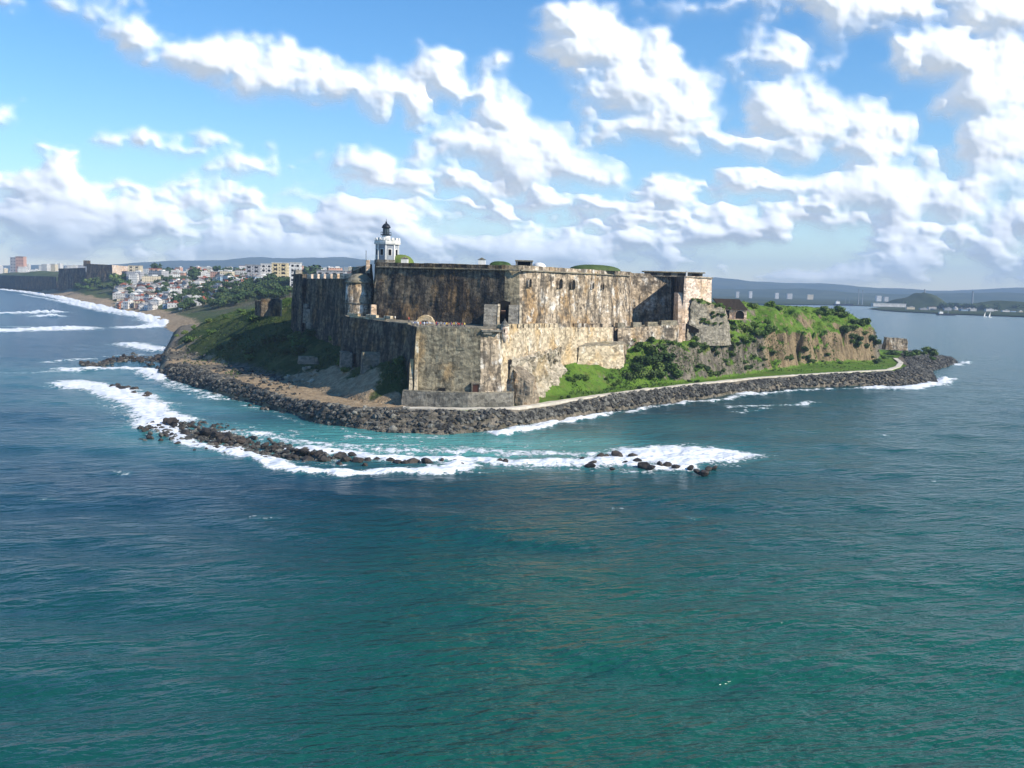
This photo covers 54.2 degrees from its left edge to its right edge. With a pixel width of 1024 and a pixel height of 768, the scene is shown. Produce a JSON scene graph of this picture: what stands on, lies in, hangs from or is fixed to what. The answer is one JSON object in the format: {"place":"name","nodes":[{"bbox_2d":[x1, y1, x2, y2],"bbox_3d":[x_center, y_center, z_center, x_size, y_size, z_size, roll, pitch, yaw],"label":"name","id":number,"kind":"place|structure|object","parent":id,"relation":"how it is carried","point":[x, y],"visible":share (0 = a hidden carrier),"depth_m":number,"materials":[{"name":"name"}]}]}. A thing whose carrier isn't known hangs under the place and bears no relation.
{"place":"outdoors","nodes":[
{"label":"outdoors","id":0,"kind":"place"},
{"bbox_2d":[0,271,292,332],"bbox_3d":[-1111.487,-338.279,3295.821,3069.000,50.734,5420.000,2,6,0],"label":"coast land","id":1,"kind":"structure","parent":0,"point":[176,317],"depth_m":963.53,"materials":[{"name":"plant"}]},
{"bbox_2d":[10,257,15,271],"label":"apartment building","id":2,"kind":"structure","parent":1,"relation":"on","point":[12,264],"depth_m":2875.07,"materials":[{"name":"concrete"}]},
{"bbox_2d":[15,256,26,271],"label":"apartment building","id":3,"kind":"structure","parent":1,"relation":"on","point":[21,261],"depth_m":2824.99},
{"bbox_2d":[0,275,57,290],"bbox_3d":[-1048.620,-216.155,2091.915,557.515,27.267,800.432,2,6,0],"label":"coastal wall","id":4,"kind":"structure","parent":1,"relation":"on","point":[35,283],"depth_m":1863.92,"materials":[{"name":"stone"}]},
{"bbox_2d":[41,264,50,270],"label":"building","id":5,"kind":"structure","parent":1,"relation":"on","point":[45,267],"depth_m":2583.49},
{"bbox_2d":[50,264,57,271],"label":"building","id":6,"kind":"structure","parent":1,"relation":"on","point":[54,267],"depth_m":2700.86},
{"bbox_2d":[57,260,127,289],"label":"sea fort","id":7,"kind":"structure","parent":1,"relation":"on","point":[68,278],"depth_m":1597.85,"materials":[{"name":"stone"}]},
{"bbox_2d":[87,277,101,285],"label":"tree","id":8,"kind":"object","parent":1,"relation":"on","point":[94,279],"visible":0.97,"depth_m":1509.82,"materials":[{"name":"green plant"}]},
{"bbox_2d":[108,274,120,282],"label":"tree","id":9,"kind":"object","parent":1,"relation":"on","point":[115,278],"visible":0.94,"depth_m":1470.95,"materials":[{"name":"green plant"}]},
{"bbox_2d":[123,300,133,309],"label":"house","id":10,"kind":"structure","parent":1,"relation":"on","point":[129,304],"depth_m":1055.04,"materials":[{"name":"paint"}]},
{"bbox_2d":[128,273,138,285],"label":"town block","id":11,"kind":"structure","parent":1,"relation":"on","point":[134,278],"depth_m":1433.21,"materials":[{"name":"paint"}]},
{"bbox_2d":[126,270,143,281],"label":"town block","id":12,"kind":"structure","parent":1,"relation":"on","point":[140,273],"depth_m":1439.54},
{"bbox_2d":[128,265,142,271],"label":"building","id":13,"kind":"structure","parent":1,"relation":"on","point":[134,267],"depth_m":1581.47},
{"bbox_2d":[142,275,160,281],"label":"town block","id":14,"kind":"structure","parent":1,"relation":"on","point":[152,278],"depth_m":1342.06,"materials":[{"name":"paint"}]},
{"bbox_2d":[147,303,157,310],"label":"house","id":15,"kind":"structure","parent":1,"relation":"on","point":[152,306],"depth_m":993.27,"materials":[{"name":"paint"}]},
{"bbox_2d":[150,298,162,305],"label":"house","id":16,"kind":"structure","parent":1,"relation":"on","point":[158,301],"depth_m":1038.24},
{"bbox_2d":[149,270,168,279],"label":"town block","id":17,"kind":"structure","parent":1,"relation":"on","point":[162,272],"depth_m":1424.61,"materials":[{"name":"paint"}]},
{"bbox_2d":[167,300,178,308],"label":"house","id":18,"kind":"structure","parent":1,"relation":"on","point":[173,304],"depth_m":982.34,"materials":[{"name":"paint"}]},
{"bbox_2d":[182,298,196,308],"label":"tree","id":19,"kind":"object","parent":1,"relation":"on","point":[189,301],"visible":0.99,"depth_m":906.98,"materials":[{"name":"green plant"}]},
{"bbox_2d":[187,266,203,276],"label":"tree","id":20,"kind":"object","parent":1,"relation":"on","point":[194,269],"visible":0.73,"depth_m":1357.91,"materials":[{"name":"green plant"}]},
{"bbox_2d":[196,297,206,306],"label":"tree","id":21,"kind":"object","parent":1,"relation":"on","point":[201,300],"visible":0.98,"depth_m":900.97,"materials":[{"name":"green plant"}]},
{"bbox_2d":[210,270,222,277],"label":"town block","id":22,"kind":"structure","parent":1,"relation":"on","point":[214,273],"depth_m":1397.32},
{"bbox_2d":[211,298,225,307],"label":"tree","id":23,"kind":"object","parent":1,"relation":"on","point":[218,302],"visible":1,"depth_m":850.82,"materials":[{"name":"green plant"}]},
{"bbox_2d":[245,264,260,274],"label":"building","id":24,"kind":"structure","parent":1,"relation":"on","point":[250,269],"depth_m":1203.16,"materials":[{"name":"paint"}]},
{"bbox_2d":[253,287,267,298],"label":"tree","id":25,"kind":"object","parent":1,"relation":"on","point":[260,291],"visible":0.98,"depth_m":797.04,"materials":[{"name":"green plant"}]},
{"bbox_2d":[260,263,271,273],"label":"building","id":26,"kind":"structure","parent":1,"relation":"on","point":[266,268],"depth_m":1164.23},
{"bbox_2d":[269,291,281,298],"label":"tree","id":27,"kind":"object","parent":1,"relation":"on","point":[275,294],"visible":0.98,"depth_m":777.35,"materials":[{"name":"green plant"}]},
{"bbox_2d":[271,262,289,276],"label":"building","id":28,"kind":"structure","parent":1,"relation":"on","point":[280,269],"depth_m":1132.71,"materials":[{"name":"paint"}]},
{"bbox_2d":[290,262,301,286],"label":"building","id":29,"kind":"structure","parent":1,"relation":"on","point":[295,266],"depth_m":987.23,"materials":[{"name":"paint"}]},
{"bbox_2d":[302,265,322,273],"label":"tree","id":30,"kind":"object","parent":1,"relation":"on","point":[311,269],"visible":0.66,"depth_m":1247.00,"materials":[{"name":"green plant"}]},
{"bbox_2d":[317,270,346,273],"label":"building","id":31,"kind":"structure","parent":1,"relation":"on","point":[331,272],"depth_m":886.88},
{"bbox_2d":[0,288,1023,767],"bbox_3d":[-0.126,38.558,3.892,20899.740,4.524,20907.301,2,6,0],"label":"sea","id":32,"kind":"structure","parent":0,"point":[816,578],"depth_m":136.75,"materials":[{"name":"liquid"}]},
{"bbox_2d":[340,456,351,461],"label":"boulder","id":33,"kind":"object","parent":32,"relation":"in","point":[345,459],"visible":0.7,"depth_m":217.72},
{"bbox_2d":[351,457,363,462],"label":"boulder","id":34,"kind":"object","parent":32,"relation":"in","point":[357,460],"visible":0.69,"depth_m":217.22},
{"bbox_2d":[406,458,419,462],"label":"boulder","id":35,"kind":"object","parent":32,"relation":"in","point":[412,460],"visible":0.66,"depth_m":219.19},
{"bbox_2d":[421,457,432,463],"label":"boulder","id":36,"kind":"object","parent":32,"relation":"in","point":[425,460],"visible":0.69,"depth_m":218.17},
{"bbox_2d":[80,344,957,461],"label":"rock bank","id":37,"kind":"object","parent":32,"relation":"in","point":[923,369],"visible":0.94,"depth_m":324.54,"materials":[{"name":"stone"}]},
{"bbox_2d":[202,428,210,435],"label":"boulder","id":38,"kind":"object","parent":37,"relation":"on","point":[206,431],"visible":0.98,"depth_m":246.33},
{"bbox_2d":[211,431,221,437],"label":"boulder","id":39,"kind":"object","parent":37,"relation":"on","point":[215,434],"visible":0.83,"depth_m":242.19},
{"bbox_2d":[158,298,954,434],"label":"headland","id":40,"kind":"structure","parent":32,"relation":"in","point":[336,385],"depth_m":395.50,"materials":[{"name":"plant"}]},
{"bbox_2d":[183,336,196,341],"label":"shrub","id":41,"kind":"object","parent":40,"relation":"on","point":[189,338],"visible":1,"depth_m":473.12,"materials":[{"name":"green plant"}]},
{"bbox_2d":[244,352,254,359],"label":"shrub","id":42,"kind":"object","parent":40,"relation":"on","point":[248,356],"visible":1,"depth_m":395.36,"materials":[{"name":"green plant"}]},
{"bbox_2d":[255,299,281,315],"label":"ruin","id":43,"kind":"object","parent":40,"relation":"on","point":[268,307],"visible":1,"depth_m":400.59,"materials":[{"name":"stone"}]},
{"bbox_2d":[279,347,289,354],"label":"shrub","id":44,"kind":"object","parent":40,"relation":"on","point":[284,351],"visible":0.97,"depth_m":377.68,"materials":[{"name":"green plant"}]},
{"bbox_2d":[179,297,404,383],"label":"scrub","id":45,"kind":"object","parent":40,"relation":"on","point":[319,366],"visible":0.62,"depth_m":402.72,"materials":[{"name":"green plant"}]},
{"bbox_2d":[290,345,306,354],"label":"shrub","id":46,"kind":"object","parent":40,"relation":"on","point":[300,348],"visible":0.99,"depth_m":371.23,"materials":[{"name":"green plant"}]},
{"bbox_2d":[289,338,307,346],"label":"shrub","id":47,"kind":"object","parent":40,"relation":"on","point":[294,341],"visible":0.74,"depth_m":378.04,"materials":[{"name":"green plant"}]},
{"bbox_2d":[291,270,306,334],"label":"corner tower","id":48,"kind":"structure","parent":40,"relation":"on","point":[299,290],"depth_m":394.90,"materials":[{"name":"stone"}]},
{"bbox_2d":[297,356,318,363],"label":"masonry block","id":49,"kind":"structure","parent":40,"relation":"on","point":[307,360],"depth_m":339.33,"materials":[{"name":"stone"}]},
{"bbox_2d":[304,329,316,335],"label":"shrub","id":50,"kind":"object","parent":40,"relation":"on","point":[309,332],"visible":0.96,"depth_m":382.31,"materials":[{"name":"green plant"}]},
{"bbox_2d":[302,273,351,346],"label":"crenellated wall","id":51,"kind":"structure","parent":40,"relation":"on","point":[323,310],"depth_m":374.02,"materials":[{"name":"stone"}]},
{"bbox_2d":[339,351,352,367],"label":"masonry block","id":52,"kind":"structure","parent":40,"relation":"on","point":[346,359],"depth_m":321.19,"materials":[{"name":"stone"}]},
{"bbox_2d":[345,273,373,316],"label":"round tower","id":53,"kind":"structure","parent":40,"relation":"on","point":[359,294],"depth_m":338.01,"materials":[{"name":"stone"}]},
{"bbox_2d":[351,260,373,293],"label":"sloping parapet","id":54,"kind":"structure","parent":40,"relation":"on","point":[366,269],"depth_m":348.88,"materials":[{"name":"stone"}]},
{"bbox_2d":[360,352,379,373],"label":"masonry block","id":55,"kind":"structure","parent":40,"relation":"on","point":[368,359],"depth_m":310.71,"materials":[{"name":"stone"}]},
{"bbox_2d":[392,358,404,364],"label":"shrub","id":56,"kind":"object","parent":40,"relation":"on","point":[398,361],"visible":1,"depth_m":298.42,"materials":[{"name":"green plant"}]},
{"bbox_2d":[401,388,513,407],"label":"retaining wall","id":57,"kind":"structure","parent":40,"relation":"on","point":[452,399],"depth_m":284.88,"materials":[{"name":"stone"}]},
{"bbox_2d":[341,313,614,405],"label":"battery","id":58,"kind":"object","parent":40,"relation":"on","point":[472,358],"visible":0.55,"depth_m":300.31,"materials":[{"name":"beige stone"}]},
{"bbox_2d":[370,305,376,314],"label":"stone post","id":59,"kind":"object","parent":58,"relation":"on","point":[373,311],"visible":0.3,"depth_m":329.53,"materials":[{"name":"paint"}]},
{"bbox_2d":[416,315,434,324],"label":"vaulted shelter","id":60,"kind":"object","parent":58,"relation":"on","point":[425,318],"visible":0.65,"depth_m":301.64,"materials":[{"name":"stone"}]},
{"bbox_2d":[471,382,480,391],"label":"doorway","id":61,"kind":"structure","parent":58,"relation":"in","point":[475,386],"depth_m":286.62,"materials":[{"name":"wood"}]},
{"bbox_2d":[483,304,499,326],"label":"ramp wall","id":62,"kind":"structure","parent":58,"relation":"on","point":[491,315],"depth_m":308.27,"materials":[{"name":"stone"}]},
{"bbox_2d":[499,300,509,323],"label":"gateway","id":63,"kind":"object","parent":58,"relation":"on","point":[504,309],"visible":0.68,"depth_m":316.71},
{"bbox_2d":[500,319,508,342],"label":"sentry box","id":64,"kind":"object","parent":58,"relation":"on","point":[504,325],"visible":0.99,"depth_m":290.12,"materials":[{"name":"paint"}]},
{"bbox_2d":[508,304,521,327],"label":"ramp wall","id":65,"kind":"structure","parent":58,"relation":"on","point":[515,314],"depth_m":308.52,"materials":[{"name":"stone"}]},
{"bbox_2d":[373,262,672,340],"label":"fortress","id":66,"kind":"structure","parent":40,"relation":"on","point":[450,293],"depth_m":331.93,"materials":[{"name":"stone"}]},
{"bbox_2d":[374,220,400,263],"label":"lighthouse","id":67,"kind":"object","parent":66,"relation":"on","point":[386,248],"visible":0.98,"depth_m":346.16,"materials":[{"name":"white paint"}]},
{"bbox_2d":[395,255,413,262],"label":"grass mound","id":68,"kind":"object","parent":66,"relation":"on","point":[398,259],"depth_m":346.74,"materials":[{"name":"green plant"}]},
{"bbox_2d":[478,258,485,264],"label":"white hut","id":69,"kind":"object","parent":66,"relation":"on","point":[481,261],"visible":1,"depth_m":322.79,"materials":[{"name":"paint"}]},
{"bbox_2d":[490,261,510,264],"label":"grass mound","id":70,"kind":"object","parent":66,"relation":"on","point":[499,263],"depth_m":325.60,"materials":[{"name":"green plant"}]},
{"bbox_2d":[515,260,532,265],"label":"roof shelter","id":71,"kind":"object","parent":66,"relation":"on","point":[525,262],"visible":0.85,"depth_m":330.67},
{"bbox_2d":[526,278,531,286],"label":"window","id":72,"kind":"structure","parent":66,"relation":"in","point":[528,281],"depth_m":321.75,"materials":[{"name":"stone"}]},
{"bbox_2d":[556,278,562,287],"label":"window","id":73,"kind":"structure","parent":66,"relation":"in","point":[559,282],"depth_m":339.46,"materials":[{"name":"stone"}]},
{"bbox_2d":[569,279,575,288],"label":"window","id":74,"kind":"structure","parent":66,"relation":"in","point":[572,283],"depth_m":347.55,"materials":[{"name":"stone"}]},
{"bbox_2d":[571,265,619,270],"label":"grass mound","id":75,"kind":"object","parent":66,"relation":"on","point":[602,267],"depth_m":372.03,"materials":[{"name":"green plant"}]},
{"bbox_2d":[513,365,539,405],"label":"rock outcrop","id":76,"kind":"object","parent":40,"relation":"on","point":[525,389],"visible":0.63,"depth_m":293.07,"materials":[{"name":"stone"}]},
{"bbox_2d":[577,341,626,368],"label":"ruined wall","id":77,"kind":"structure","parent":40,"relation":"on","point":[608,354],"depth_m":359.48,"materials":[{"name":"stone"}]},
{"bbox_2d":[622,371,636,380],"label":"shrub","id":78,"kind":"object","parent":40,"relation":"on","point":[630,376],"visible":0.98,"depth_m":360.98,"materials":[{"name":"green plant"}]},
{"bbox_2d":[630,362,643,370],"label":"shrub","id":79,"kind":"object","parent":40,"relation":"on","point":[636,366],"visible":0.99,"depth_m":366.63,"materials":[{"name":"green plant"}]},
{"bbox_2d":[634,368,648,378],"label":"shrub","id":80,"kind":"object","parent":40,"relation":"on","point":[641,372],"visible":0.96,"depth_m":366.60,"materials":[{"name":"green plant"}]},
{"bbox_2d":[615,320,678,349],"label":"wall","id":81,"kind":"structure","parent":40,"relation":"on","point":[662,330],"depth_m":382.33,"materials":[{"name":"stone"}]},
{"bbox_2d":[639,355,655,365],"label":"shrub","id":82,"kind":"object","parent":40,"relation":"on","point":[649,359],"visible":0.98,"depth_m":370.96,"materials":[{"name":"green plant"}]},
{"bbox_2d":[645,345,659,355],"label":"shrub","id":83,"kind":"object","parent":40,"relation":"on","point":[652,350],"visible":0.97,"depth_m":377.43,"materials":[{"name":"green plant"}]},
{"bbox_2d":[646,369,658,377],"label":"shrub","id":84,"kind":"object","parent":40,"relation":"on","point":[652,374],"visible":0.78,"depth_m":368.48,"materials":[{"name":"green plant"}]},
{"bbox_2d":[652,353,662,362],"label":"shrub","id":85,"kind":"object","parent":40,"relation":"on","point":[657,357],"visible":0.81,"depth_m":376.01,"materials":[{"name":"green plant"}]},
{"bbox_2d":[653,362,663,372],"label":"shrub","id":86,"kind":"object","parent":40,"relation":"on","point":[658,366],"visible":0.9,"depth_m":373.46,"materials":[{"name":"green plant"}]},
{"bbox_2d":[662,360,672,368],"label":"shrub","id":87,"kind":"object","parent":40,"relation":"on","point":[667,364],"visible":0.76,"depth_m":376.77,"materials":[{"name":"green plant"}]},
{"bbox_2d":[660,353,676,361],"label":"shrub","id":88,"kind":"object","parent":40,"relation":"on","point":[672,357],"visible":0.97,"depth_m":378.53,"materials":[{"name":"green plant"}]},
{"bbox_2d":[665,363,679,372],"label":"shrub","id":89,"kind":"object","parent":40,"relation":"on","point":[671,368],"visible":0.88,"depth_m":377.98,"materials":[{"name":"green plant"}]},
{"bbox_2d":[673,292,682,341],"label":"wall pillar","id":90,"kind":"structure","parent":40,"relation":"on","point":[678,307],"depth_m":398.31,"materials":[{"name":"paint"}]},
{"bbox_2d":[672,369,683,377],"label":"shrub","id":91,"kind":"object","parent":40,"relation":"on","point":[678,373],"visible":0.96,"depth_m":377.90,"materials":[{"name":"green plant"}]},
{"bbox_2d":[672,276,712,340],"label":"corner bastion","id":92,"kind":"object","parent":40,"relation":"on","point":[689,287],"visible":0.42,"depth_m":403.11,"materials":[{"name":"stone"}]},
{"bbox_2d":[642,271,704,276],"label":"roof bunker","id":93,"kind":"object","parent":92,"relation":"on","point":[670,273],"visible":0.97,"depth_m":425.38},
{"bbox_2d":[685,298,730,345],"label":"glacis wall","id":94,"kind":"structure","parent":40,"relation":"on","point":[718,334],"depth_m":403.87,"materials":[{"name":"grey stone"}]},
{"bbox_2d":[563,300,888,395],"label":"ground cover","id":95,"kind":"object","parent":40,"relation":"on","point":[654,380],"visible":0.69,"depth_m":411.86,"materials":[{"name":"green plant"}]},
{"bbox_2d":[712,298,747,319],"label":"stone hut","id":96,"kind":"object","parent":40,"relation":"on","point":[738,310],"visible":0.84,"depth_m":435.38,"materials":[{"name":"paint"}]},
{"bbox_2d":[740,325,753,331],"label":"shrub","id":97,"kind":"object","parent":40,"relation":"on","point":[747,328],"visible":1,"depth_m":442.42,"materials":[{"name":"green plant"}]},
{"bbox_2d":[747,302,758,308],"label":"shrub","id":98,"kind":"object","parent":40,"relation":"on","point":[753,305],"visible":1,"depth_m":470.43,"materials":[{"name":"green plant"}]},
{"bbox_2d":[833,306,845,311],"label":"shrub","id":99,"kind":"object","parent":40,"relation":"on","point":[839,309],"visible":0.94,"depth_m":525.34,"materials":[{"name":"green plant"}]},
{"bbox_2d":[839,325,851,332],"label":"shrub","id":100,"kind":"object","parent":40,"relation":"on","point":[847,328],"visible":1,"depth_m":507.91,"materials":[{"name":"green plant"}]},
{"bbox_2d":[856,318,870,326],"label":"shrub","id":101,"kind":"object","parent":40,"relation":"on","point":[863,322],"visible":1,"depth_m":520.66,"materials":[{"name":"green plant"}]},
{"bbox_2d":[882,337,907,349],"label":"fort ruin","id":102,"kind":"object","parent":40,"relation":"on","point":[889,343],"visible":1,"depth_m":556.94,"materials":[{"name":"stone"}]},
{"bbox_2d":[611,450,622,456],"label":"boulder","id":103,"kind":"object","parent":32,"relation":"in","point":[616,453],"visible":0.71,"depth_m":234.38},
{"bbox_2d":[637,462,649,469],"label":"boulder","id":104,"kind":"object","parent":32,"relation":"in","point":[642,465],"visible":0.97,"depth_m":221.34,"materials":[{"name":"stone"}]},
{"bbox_2d":[833,297,853,305],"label":"ship","id":105,"kind":"object","parent":32,"relation":"on","point":[837,303],"visible":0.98,"depth_m":2998.70,"materials":[{"name":"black metal"}]},
{"bbox_2d":[0,0,1023,283],"bbox_3d":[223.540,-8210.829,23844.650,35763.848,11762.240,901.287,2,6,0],"label":"cloud","id":106,"kind":"structure","parent":0,"point":[650,84],"depth_m":24018.73,"materials":[{"name":"white"}]},
{"bbox_2d":[0,0,1023,290],"label":"sky","id":107,"kind":"structure","parent":0,"point":[66,84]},
{"bbox_2d":[3,257,1023,293],"bbox_3d":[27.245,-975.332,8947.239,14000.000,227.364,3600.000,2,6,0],"label":"hills","id":108,"kind":"structure","parent":0,"point":[717,283],"depth_m":8010.54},
{"bbox_2d":[403,358,902,409],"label":"path","id":109,"kind":"structure","parent":0,"point":[557,402],"depth_m":322.45,"materials":[{"name":"concrete"}]},
{"bbox_2d":[711,292,1023,315],"bbox_3d":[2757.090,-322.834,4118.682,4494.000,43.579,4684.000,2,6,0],"label":"shore","id":110,"kind":"structure","parent":0,"point":[917,301],"depth_m":2641.77,"materials":[{"name":"green"}]},
{"bbox_2d":[871,303,905,306],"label":"warehouse","id":111,"kind":"structure","parent":110,"relation":"on","point":[887,305],"depth_m":2333.89,"materials":[{"name":"metal"}]},
{"bbox_2d":[712,288,1023,302],"bbox_3d":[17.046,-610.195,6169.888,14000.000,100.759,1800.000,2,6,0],"label":"hills","id":112,"kind":"structure","parent":0,"point":[944,297],"depth_m":5635.30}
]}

